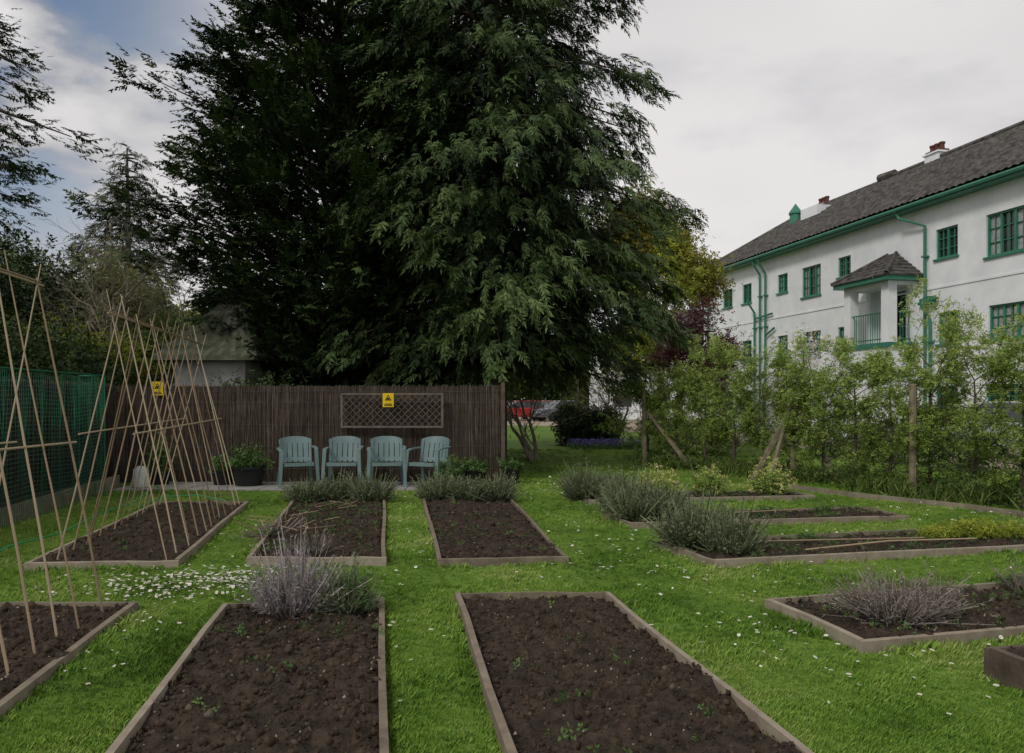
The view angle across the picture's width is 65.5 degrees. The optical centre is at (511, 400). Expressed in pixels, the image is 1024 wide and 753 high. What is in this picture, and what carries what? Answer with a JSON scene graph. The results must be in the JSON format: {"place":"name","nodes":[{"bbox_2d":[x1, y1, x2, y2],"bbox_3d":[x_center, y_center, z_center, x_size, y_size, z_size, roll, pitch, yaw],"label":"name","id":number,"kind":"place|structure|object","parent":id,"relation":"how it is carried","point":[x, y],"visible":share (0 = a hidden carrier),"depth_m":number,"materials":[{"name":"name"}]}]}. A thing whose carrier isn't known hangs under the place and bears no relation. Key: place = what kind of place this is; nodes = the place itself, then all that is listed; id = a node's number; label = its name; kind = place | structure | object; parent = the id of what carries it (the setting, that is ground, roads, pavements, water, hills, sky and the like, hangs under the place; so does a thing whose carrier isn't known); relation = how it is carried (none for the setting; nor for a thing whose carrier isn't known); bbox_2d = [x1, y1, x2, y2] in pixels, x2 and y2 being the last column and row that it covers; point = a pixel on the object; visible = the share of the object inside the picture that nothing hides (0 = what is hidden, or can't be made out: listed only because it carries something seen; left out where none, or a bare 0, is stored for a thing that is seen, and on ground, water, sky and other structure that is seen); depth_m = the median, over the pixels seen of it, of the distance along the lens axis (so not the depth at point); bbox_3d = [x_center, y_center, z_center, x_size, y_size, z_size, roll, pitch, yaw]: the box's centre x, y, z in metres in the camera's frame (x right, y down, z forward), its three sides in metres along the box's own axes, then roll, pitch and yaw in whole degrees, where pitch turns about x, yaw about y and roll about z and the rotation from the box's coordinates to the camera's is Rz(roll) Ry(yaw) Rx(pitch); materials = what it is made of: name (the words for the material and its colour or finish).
{"place":"outdoors","nodes":[
{"label":"outdoors","id":0,"kind":"place"},
{"bbox_2d":[23,303,172,385],"bbox_3d":[-9.711,-0.290,18.357,3.374,3.624,4.456,0,0,18],"label":"shrub","id":1,"kind":"object","parent":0,"point":[139,359],"visible":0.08,"depth_m":18.51,"materials":[{"name":"green plant"}]},
{"bbox_2d":[0,425,1023,752],"bbox_3d":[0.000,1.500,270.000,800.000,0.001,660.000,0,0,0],"label":"lawn ground","id":2,"kind":"structure","parent":0,"point":[544,437],"depth_m":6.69,"materials":[{"name":"plant"}]},
{"bbox_2d":[0,247,38,327],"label":"ivy clad tree","id":3,"kind":"object","parent":2,"relation":"on","point":[3,292],"visible":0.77,"depth_m":18.10,"materials":[{"name":"green plant"}]},
{"bbox_2d":[0,367,104,527],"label":"garden netting frame","id":4,"kind":"object","parent":2,"relation":"on","point":[79,404],"visible":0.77,"depth_m":10.74,"materials":[{"name":"plastic"}]},
{"bbox_2d":[0,208,107,347],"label":"ivy clad tree","id":5,"kind":"object","parent":2,"relation":"on","point":[29,260],"visible":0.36,"depth_m":20.82,"materials":[{"name":"green plant"}]},
{"bbox_2d":[0,8,108,236],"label":"cedar tree","id":6,"kind":"object","parent":2,"relation":"on","point":[5,166],"visible":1,"depth_m":14.48,"materials":[{"name":"green plant"}]},
{"bbox_2d":[0,377,113,501],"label":"fence","id":7,"kind":"object","parent":2,"relation":"on","point":[51,431],"visible":0.56,"depth_m":11.79,"materials":[{"name":"metal"}]},
{"bbox_2d":[0,475,119,526],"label":"border edging board","id":8,"kind":"object","parent":2,"relation":"on","point":[108,483],"visible":0.56,"depth_m":10.84,"materials":[{"name":"brown wood"}]},
{"bbox_2d":[0,601,138,716],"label":"raised garden bed","id":9,"kind":"object","parent":2,"relation":"on","point":[29,669],"visible":0.94,"depth_m":4.90,"materials":[{"name":"soil"}]},
{"bbox_2d":[0,250,103,675],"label":"bamboo bean frame","id":10,"kind":"object","parent":9,"relation":"on","point":[25,447],"visible":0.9,"depth_m":5.11,"materials":[{"name":"wood"}]},
{"bbox_2d":[0,306,141,453],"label":"laurel hedge","id":11,"kind":"object","parent":2,"relation":"on","point":[38,355],"visible":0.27,"depth_m":14.67,"materials":[{"name":"green plant"}]},
{"bbox_2d":[5,206,187,454],"bbox_3d":[-10.096,-1.463,18.856,4.115,6.838,6.138,0,0,15],"label":"bare tree","id":12,"kind":"object","parent":2,"relation":"on","point":[125,299],"visible":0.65,"depth_m":19.27,"materials":[{"name":"green plant"}]},
{"bbox_2d":[40,305,194,381],"bbox_3d":[-12.007,-0.680,24.971,9.036,4.912,3.258,0,0,-14],"label":"laurel hedge","id":13,"kind":"object","parent":2,"relation":"on","point":[170,326],"visible":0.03,"depth_m":24.75,"materials":[{"name":"green plant"}]},
{"bbox_2d":[54,235,186,347],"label":"deciduous tree","id":14,"kind":"object","parent":2,"relation":"on","point":[145,292],"visible":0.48,"depth_m":24.89,"materials":[{"name":"green plant"}]},
{"bbox_2d":[61,137,194,364],"bbox_3d":[-15.069,-4.296,31.299,7.321,11.606,6.843,0,0,0],"label":"spruce tree","id":15,"kind":"object","parent":2,"relation":"on","point":[114,219],"visible":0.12,"depth_m":30.65,"materials":[{"name":"green plant"}]},
{"bbox_2d":[24,500,248,570],"bbox_3d":[-4.013,1.448,9.188,1.321,0.142,4.516,0,0,-10],"label":"raised garden bed","id":16,"kind":"object","parent":2,"relation":"on","point":[141,534],"visible":0.88,"depth_m":8.20,"materials":[{"name":"soil"}]},
{"bbox_2d":[57,289,239,559],"bbox_3d":[-3.997,0.225,9.176,1.121,2.494,4.408,0,0,-11],"label":"bamboo bean frame","id":17,"kind":"object","parent":16,"relation":"on","point":[152,327],"visible":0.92,"depth_m":8.52,"materials":[{"name":"wood"}]},
{"bbox_2d":[151,304,287,385],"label":"garden outbuilding","id":18,"kind":"structure","parent":2,"relation":"on","point":[221,353],"depth_m":16.40,"materials":[{"name":"tile"}]},
{"bbox_2d":[105,597,388,752],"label":"raised garden bed","id":19,"kind":"object","parent":2,"relation":"on","point":[327,694],"visible":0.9,"depth_m":3.96,"materials":[{"name":"soil"}]},
{"bbox_2d":[224,517,370,618],"bbox_3d":[-1.506,1.154,5.455,0.878,0.651,0.795,0,0,-36],"label":"dry lavender plant","id":20,"kind":"object","parent":19,"relation":"on","point":[294,597],"visible":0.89,"depth_m":5.38,"materials":[{"name":"plant"}]},
{"bbox_2d":[308,548,391,615],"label":"lavender plant","id":21,"kind":"object","parent":19,"relation":"on","point":[348,608],"visible":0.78,"depth_m":5.41,"materials":[{"name":"green plant"}]},
{"bbox_2d":[220,442,274,486],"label":"potted plant","id":22,"kind":"object","parent":2,"relation":"on","point":[247,471],"visible":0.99,"depth_m":13.60,"materials":[{"name":"green plant"}]},
{"bbox_2d":[205,366,312,413],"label":"evergreen shrub","id":23,"kind":"object","parent":2,"relation":"on","point":[248,382],"visible":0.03,"depth_m":15.46,"materials":[{"name":"green plant"}]},
{"bbox_2d":[113,481,428,490],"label":"paving slabs","id":24,"kind":"structure","parent":2,"relation":"on","point":[268,486],"depth_m":13.40,"materials":[{"name":"stone"}]},
{"bbox_2d":[145,426,176,484],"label":"potted plant","id":25,"kind":"object","parent":24,"relation":"on","point":[162,462],"visible":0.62,"depth_m":13.85,"materials":[{"name":"green plant"}]},
{"bbox_2d":[276,436,319,488],"bbox_3d":[-3.687,1.050,13.637,0.675,0.840,0.633,0,0,-23],"label":"plastic garden chair","id":26,"kind":"object","parent":24,"relation":"on","point":[286,445],"visible":0.98,"depth_m":13.80,"materials":[{"name":"plastic"}]},
{"bbox_2d":[321,436,362,483],"bbox_3d":[-2.901,1.050,13.699,0.675,0.840,0.633,0,0,-5],"label":"plastic garden chair","id":27,"kind":"object","parent":24,"relation":"on","point":[352,446],"visible":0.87,"depth_m":13.88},
{"bbox_2d":[367,436,406,486],"bbox_3d":[-2.163,1.050,13.719,0.675,0.840,0.633,0,0,-9],"label":"plastic garden chair","id":28,"kind":"object","parent":24,"relation":"on","point":[386,443],"visible":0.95,"depth_m":13.90,"materials":[{"name":"plastic"}]},
{"bbox_2d":[403,436,450,486],"bbox_3d":[-1.412,1.050,13.637,0.675,0.840,0.633,0,0,24],"label":"plastic garden chair","id":29,"kind":"object","parent":24,"relation":"on","point":[443,446],"visible":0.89,"depth_m":13.81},
{"bbox_2d":[114,384,500,482],"bbox_3d":[-3.694,0.604,14.492,7.077,1.792,0.051,0,0,-1],"label":"reed screen fence","id":30,"kind":"object","parent":2,"relation":"on","point":[268,417],"visible":0.7,"depth_m":14.48,"materials":[{"name":"wood"}]},
{"bbox_2d":[341,393,442,427],"bbox_3d":[-2.165,0.185,14.370,1.850,0.630,0.042,0,0,0],"label":"trellis panel","id":31,"kind":"object","parent":30,"relation":"attached to","point":[389,426],"visible":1,"depth_m":14.35,"materials":[{"name":"wood"}]},
{"bbox_2d":[63,0,569,385],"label":"yew tree","id":32,"kind":"object","parent":2,"relation":"on","point":[293,135],"visible":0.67,"depth_m":16.88,"materials":[{"name":"green plant"}]},
{"bbox_2d":[246,499,386,565],"bbox_3d":[-2.176,1.455,9.512,1.336,0.142,4.942,0,0,-9],"label":"raised garden bed","id":33,"kind":"object","parent":2,"relation":"on","point":[348,541],"visible":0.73,"depth_m":8.62,"materials":[{"name":"soil"}]},
{"bbox_2d":[275,471,336,502],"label":"lavender plant","id":34,"kind":"object","parent":33,"relation":"on","point":[302,492],"visible":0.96,"depth_m":11.38,"materials":[{"name":"green plant"}]},
{"bbox_2d":[301,463,369,500],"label":"lavender plant","id":35,"kind":"object","parent":33,"relation":"on","point":[339,491],"visible":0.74,"depth_m":11.50,"materials":[{"name":"green plant"}]},
{"bbox_2d":[337,462,402,501],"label":"lavender plant","id":36,"kind":"object","parent":33,"relation":"on","point":[374,491],"visible":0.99,"depth_m":11.45,"materials":[{"name":"green plant"}]},
{"bbox_2d":[234,496,975,549],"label":"fallen canes","id":37,"kind":"object","parent":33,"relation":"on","point":[908,538],"visible":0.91,"depth_m":8.03,"materials":[{"name":"brown wood"}]},
{"bbox_2d":[273,0,708,461],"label":"cypress tree","id":38,"kind":"object","parent":2,"relation":"on","point":[490,73],"visible":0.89,"depth_m":16.88,"materials":[{"name":"green plant"}]},
{"bbox_2d":[422,498,568,566],"bbox_3d":[-0.399,1.458,9.547,1.299,0.135,4.787,0,0,-7],"label":"raised garden bed","id":39,"kind":"object","parent":2,"relation":"on","point":[493,544],"visible":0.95,"depth_m":8.54,"materials":[{"name":"soil"}]},
{"bbox_2d":[409,466,462,501],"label":"lavender plant","id":40,"kind":"object","parent":39,"relation":"on","point":[431,491],"visible":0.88,"depth_m":11.47,"materials":[{"name":"green plant"}]},
{"bbox_2d":[439,469,490,500],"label":"lavender plant","id":41,"kind":"object","parent":39,"relation":"on","point":[461,488],"visible":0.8,"depth_m":11.46,"materials":[{"name":"green plant"}]},
{"bbox_2d":[464,466,526,501],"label":"lavender plant","id":42,"kind":"object","parent":39,"relation":"on","point":[500,488],"visible":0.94,"depth_m":11.46,"materials":[{"name":"green plant"}]},
{"bbox_2d":[2,501,1017,745],"bbox_3d":[0.822,1.480,7.500,12.026,0.060,8.365,0,0,0],"label":"lawn clover","id":43,"kind":"object","parent":2,"relation":"on","point":[946,562],"visible":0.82,"depth_m":6.29,"materials":[{"name":"green plant"}]},
{"bbox_2d":[458,332,588,403],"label":"distant trees","id":44,"kind":"object","parent":2,"relation":"on","point":[554,396],"visible":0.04,"depth_m":97.96,"materials":[{"name":"green plant"}]},
{"bbox_2d":[35,456,1023,731],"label":"daisies","id":45,"kind":"object","parent":2,"relation":"on","point":[397,574],"visible":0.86,"depth_m":6.30,"materials":[{"name":"white plant"}]},
{"bbox_2d":[507,355,569,460],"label":"bare tree","id":46,"kind":"object","parent":2,"relation":"on","point":[526,447],"visible":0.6,"depth_m":19.59,"materials":[{"name":"green plant"}]},
{"bbox_2d":[80,489,1023,752],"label":"seedling weeds","id":47,"kind":"object","parent":2,"relation":"on","point":[624,662],"visible":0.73,"depth_m":7.60,"materials":[{"name":"green plant"}]},
{"bbox_2d":[549,400,625,445],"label":"evergreen bush","id":48,"kind":"object","parent":2,"relation":"on","point":[583,429],"visible":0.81,"depth_m":25.85,"materials":[{"name":"green plant"}]},
{"bbox_2d":[567,437,641,450],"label":"bluebell","id":49,"kind":"object","parent":2,"relation":"on","point":[574,445],"depth_m":24.38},
{"bbox_2d":[556,347,654,441],"bbox_3d":[3.038,-0.374,26.188,3.347,3.800,5.277,0,0,9],"label":"bare shrub","id":50,"kind":"object","parent":2,"relation":"on","point":[627,403],"visible":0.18,"depth_m":26.29,"materials":[{"name":"green plant"}]},
{"bbox_2d":[454,591,813,752],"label":"raised garden bed","id":51,"kind":"object","parent":2,"relation":"on","point":[652,695],"visible":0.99,"depth_m":4.02,"materials":[{"name":"soil"}]},
{"bbox_2d":[592,362,693,465],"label":"espalier apple tree","id":52,"kind":"object","parent":2,"relation":"on","point":[654,400],"visible":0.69,"depth_m":17.87,"materials":[{"name":"green plant"}]},
{"bbox_2d":[591,219,725,424],"bbox_3d":[5.334,-2.660,31.203,5.128,8.370,6.122,0,0,0],"label":"golden maple tree","id":53,"kind":"object","parent":2,"relation":"on","point":[639,351],"visible":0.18,"depth_m":29.68,"materials":[{"name":"green plant"}]},
{"bbox_2d":[584,181,745,426],"bbox_3d":[5.800,-3.901,33.804,7.918,10.887,4.883,0,0,22],"label":"golden maple tree","id":54,"kind":"object","parent":2,"relation":"on","point":[713,289],"visible":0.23,"depth_m":32.61,"materials":[{"name":"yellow plant"}]},
{"bbox_2d":[629,334,718,467],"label":"espalier apple tree","id":55,"kind":"object","parent":2,"relation":"on","point":[683,412],"visible":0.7,"depth_m":17.53,"materials":[{"name":"green plant"}]},
{"bbox_2d":[565,490,814,504],"bbox_3d":[2.684,1.450,12.071,3.634,0.126,0.903,0,0,-10],"label":"raised garden bed","id":56,"kind":"object","parent":2,"relation":"on","point":[790,496],"visible":0.39,"depth_m":11.89,"materials":[{"name":"brown wood"}]},
{"bbox_2d":[551,458,614,499],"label":"lavender plant","id":57,"kind":"object","parent":56,"relation":"on","point":[578,486],"visible":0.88,"depth_m":11.65,"materials":[{"name":"green plant"}]},
{"bbox_2d":[689,462,734,495],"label":"primrose plant","id":58,"kind":"object","parent":56,"relation":"on","point":[716,484],"visible":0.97,"depth_m":12.22,"materials":[{"name":"green plant"}]},
{"bbox_2d":[742,456,798,495],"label":"primrose plant","id":59,"kind":"object","parent":56,"relation":"on","point":[776,483],"visible":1,"depth_m":12.19,"materials":[{"name":"green plant"}]},
{"bbox_2d":[651,409,743,455],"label":"garden shrubs","id":60,"kind":"object","parent":2,"relation":"on","point":[713,443],"visible":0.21,"depth_m":21.76,"materials":[{"name":"green plant"}]},
{"bbox_2d":[644,290,754,446],"bbox_3d":[6.114,-0.972,26.256,3.246,5.030,4.615,0,0,0],"label":"copper plum tree","id":61,"kind":"object","parent":2,"relation":"on","point":[668,354],"visible":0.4,"depth_m":25.15,"materials":[{"name":"purple plant"}]},
{"bbox_2d":[670,332,746,461],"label":"espalier apple tree","id":62,"kind":"object","parent":2,"relation":"on","point":[713,386],"visible":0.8,"depth_m":16.88,"materials":[{"name":"green plant"}]},
{"bbox_2d":[678,355,776,472],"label":"espalier apple tree","id":63,"kind":"object","parent":2,"relation":"on","point":[711,408],"visible":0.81,"depth_m":16.45,"materials":[{"name":"green plant"}]},
{"bbox_2d":[603,506,909,528],"bbox_3d":[3.035,1.459,9.980,3.671,0.144,0.937,0,0,-10],"label":"raised garden bed","id":64,"kind":"object","parent":2,"relation":"on","point":[847,516],"visible":0.5,"depth_m":9.79,"materials":[{"name":"soil"}]},
{"bbox_2d":[585,465,670,513],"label":"lavender plant","id":65,"kind":"object","parent":64,"relation":"on","point":[611,486],"visible":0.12,"depth_m":10.01,"materials":[{"name":"green plant"}]},
{"bbox_2d":[596,474,669,521],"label":"lavender plant","id":66,"kind":"object","parent":64,"relation":"on","point":[625,511],"visible":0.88,"depth_m":9.56,"materials":[{"name":"green plant"}]},
{"bbox_2d":[620,472,699,520],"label":"lavender plant","id":67,"kind":"object","parent":64,"relation":"on","point":[681,499],"visible":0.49,"depth_m":9.67,"materials":[{"name":"green plant"}]},
{"bbox_2d":[717,342,810,460],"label":"espalier apple tree","id":68,"kind":"object","parent":2,"relation":"on","point":[776,385],"visible":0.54,"depth_m":15.87,"materials":[{"name":"green plant"}]},
{"bbox_2d":[725,327,835,465],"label":"espalier apple tree","id":69,"kind":"object","parent":2,"relation":"on","point":[805,390],"visible":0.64,"depth_m":15.03,"materials":[{"name":"green plant"}]},
{"bbox_2d":[610,453,1023,518],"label":"long leaved border plants","id":70,"kind":"object","parent":2,"relation":"on","point":[962,496],"visible":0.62,"depth_m":12.61,"materials":[{"name":"green plant"}]},
{"bbox_2d":[615,448,1023,506],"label":"border shrubs","id":71,"kind":"object","parent":2,"relation":"on","point":[870,471],"visible":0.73,"depth_m":13.12,"materials":[{"name":"green plant"}]},
{"bbox_2d":[642,384,1023,497],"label":"espalier support fence","id":72,"kind":"object","parent":2,"relation":"on","point":[781,436],"visible":0.7,"depth_m":14.85,"materials":[{"name":"wood"}]},
{"bbox_2d":[777,336,895,479],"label":"espalier apple tree","id":73,"kind":"object","parent":2,"relation":"on","point":[790,393],"visible":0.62,"depth_m":14.39,"materials":[{"name":"green plant"}]},
{"bbox_2d":[657,524,1023,568],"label":"raised garden bed","id":74,"kind":"object","parent":2,"relation":"on","point":[957,547],"visible":0.48,"depth_m":7.68,"materials":[{"name":"soil"}]},
{"bbox_2d":[640,483,740,551],"bbox_3d":[1.832,1.152,7.905,1.152,0.668,1.167,0,0,0],"label":"lavender plant","id":75,"kind":"object","parent":74,"relation":"on","point":[680,525],"visible":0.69,"depth_m":7.75,"materials":[{"name":"green plant"}]},
{"bbox_2d":[674,491,778,557],"bbox_3d":[2.095,1.169,7.617,0.863,0.635,0.915,0,0,42],"label":"lavender plant","id":76,"kind":"object","parent":74,"relation":"on","point":[739,538],"visible":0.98,"depth_m":7.48,"materials":[{"name":"green plant"}]},
{"bbox_2d":[932,515,1023,539],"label":"yellow creeping plant","id":77,"kind":"object","parent":74,"relation":"on","point":[991,530],"visible":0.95,"depth_m":8.32,"materials":[{"name":"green plant"}]},
{"bbox_2d":[780,334,908,486],"bbox_3d":[5.950,0.146,13.894,1.295,2.709,2.522,0,0,-21],"label":"espalier apple tree","id":78,"kind":"object","parent":2,"relation":"on","point":[870,408],"visible":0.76,"depth_m":13.67,"materials":[{"name":"green plant"}]},
{"bbox_2d":[704,176,1023,435],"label":"rendered walls","id":79,"kind":"structure","parent":2,"relation":"on","point":[968,272],"depth_m":29.31,"materials":[{"name":"paint"}]},
{"bbox_2d":[706,164,1023,429],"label":"gutters and downpipes","id":80,"kind":"object","parent":79,"relation":"attached to","point":[983,183],"visible":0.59,"depth_m":28.97,"materials":[{"name":"metal"}]},
{"bbox_2d":[721,205,1023,415],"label":"green window frames","id":81,"kind":"structure","parent":79,"relation":"attached to","point":[990,256],"depth_m":27.09,"materials":[{"name":"paint"}]},
{"bbox_2d":[722,162,1023,267],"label":"roof slopes","id":82,"kind":"structure","parent":79,"relation":"on","point":[973,180],"depth_m":37.78,"materials":[{"name":"tile"}]},
{"bbox_2d":[714,124,1023,268],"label":"roof tiles","id":83,"kind":"object","parent":82,"relation":"on","point":[1001,151],"visible":0.86,"depth_m":31.50,"materials":[{"name":"tile"}]},
{"bbox_2d":[713,120,1023,263],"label":"ridge tiles","id":84,"kind":"object","parent":83,"relation":"attached to","point":[886,175],"visible":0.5,"depth_m":35.30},
{"bbox_2d":[726,211,1021,413],"bbox_3d":[14.403,-2.650,29.401,0.001,6.500,27.195,0,0,-13],"label":"window glass","id":85,"kind":"object","parent":79,"relation":"attached to","point":[1006,249],"visible":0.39,"depth_m":27.29,"materials":[{"name":"glass"}]},
{"bbox_2d":[747,208,1023,360],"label":"curtains","id":86,"kind":"object","parent":85,"relation":"attached to","point":[1020,228],"visible":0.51,"depth_m":25.07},
{"bbox_2d":[844,280,917,436],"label":"porch walls and columns","id":87,"kind":"structure","parent":2,"relation":"on","point":[887,289],"depth_m":28.51,"materials":[{"name":"paint"}]},
{"bbox_2d":[833,274,922,349],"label":"balcony and fascia","id":88,"kind":"structure","parent":87,"relation":"on","point":[872,280],"depth_m":28.84,"materials":[{"name":"green paint"}]},
{"bbox_2d":[830,251,922,286],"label":"porch roof","id":89,"kind":"structure","parent":88,"relation":"on","point":[895,262],"depth_m":28.97,"materials":[{"name":"tile"}]},
{"bbox_2d":[825,334,955,480],"bbox_3d":[6.296,0.218,13.049,1.303,2.565,2.101,0,0,-15],"label":"espalier apple tree","id":90,"kind":"object","parent":2,"relation":"on","point":[902,412],"visible":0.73,"depth_m":13.02,"materials":[{"name":"green plant"}]},
{"bbox_2d":[765,582,1023,653],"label":"raised garden bed","id":91,"kind":"object","parent":2,"relation":"on","point":[860,637],"visible":0.53,"depth_m":5.19,"materials":[{"name":"brown wood"}]},
{"bbox_2d":[811,535,994,631],"bbox_3d":[2.567,1.188,5.313,1.119,0.596,0.857,0,0,0],"label":"dry lavender plant","id":92,"kind":"object","parent":91,"relation":"on","point":[913,609],"visible":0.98,"depth_m":5.21,"materials":[{"name":"plant"}]},
{"bbox_2d":[872,557,977,617],"bbox_3d":[2.843,1.270,5.465,0.757,0.428,0.698,0,0,0],"label":"dry lavender plant","id":93,"kind":"object","parent":91,"relation":"on","point":[953,593],"visible":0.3,"depth_m":5.42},
{"bbox_2d":[787,484,1023,516],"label":"lawn edging board","id":94,"kind":"object","parent":2,"relation":"on","point":[979,508],"visible":0.7,"depth_m":11.52,"materials":[{"name":"brown wood"}]},
{"bbox_2d":[807,416,1018,470],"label":"garden shrubs","id":95,"kind":"object","parent":2,"relation":"on","point":[832,444],"visible":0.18,"depth_m":17.84,"materials":[{"name":"green plant"}]},
{"bbox_2d":[868,275,985,488],"bbox_3d":[6.547,-0.243,12.481,1.293,3.488,2.030,0,0,-19],"label":"espalier apple tree","id":96,"kind":"object","parent":2,"relation":"on","point":[948,366],"visible":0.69,"depth_m":12.20,"materials":[{"name":"green plant"}]},
{"bbox_2d":[895,296,1023,499],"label":"espalier apple tree","id":97,"kind":"object","parent":2,"relation":"on","point":[974,425],"visible":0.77,"depth_m":11.43,"materials":[{"name":"green plant"}]},
{"bbox_2d":[948,312,1023,507],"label":"espalier apple tree","id":98,"kind":"object","parent":2,"relation":"on","point":[998,330],"visible":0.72,"depth_m":11.38,"materials":[{"name":"green plant"}]},
{"bbox_2d":[984,644,1023,693],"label":"raised garden bed","id":99,"kind":"object","parent":2,"relation":"on","point":[1004,665],"visible":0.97,"depth_m":4.18,"materials":[{"name":"wood"}]},
{"bbox_2d":[991,305,1023,459],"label":"espalier apple tree","id":100,"kind":"object","parent":2,"relation":"on","point":[1019,445],"visible":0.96,"depth_m":10.86,"materials":[{"name":"green plant"}]},
{"bbox_2d":[0,0,1023,333],"label":"sky","id":101,"kind":"structure","parent":0,"point":[785,103],"materials":[{"name":"grey"}]},
{"bbox_2d":[507,417,1021,471],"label":"gravel driveway","id":102,"kind":"structure","parent":0,"point":[549,423],"depth_m":43.49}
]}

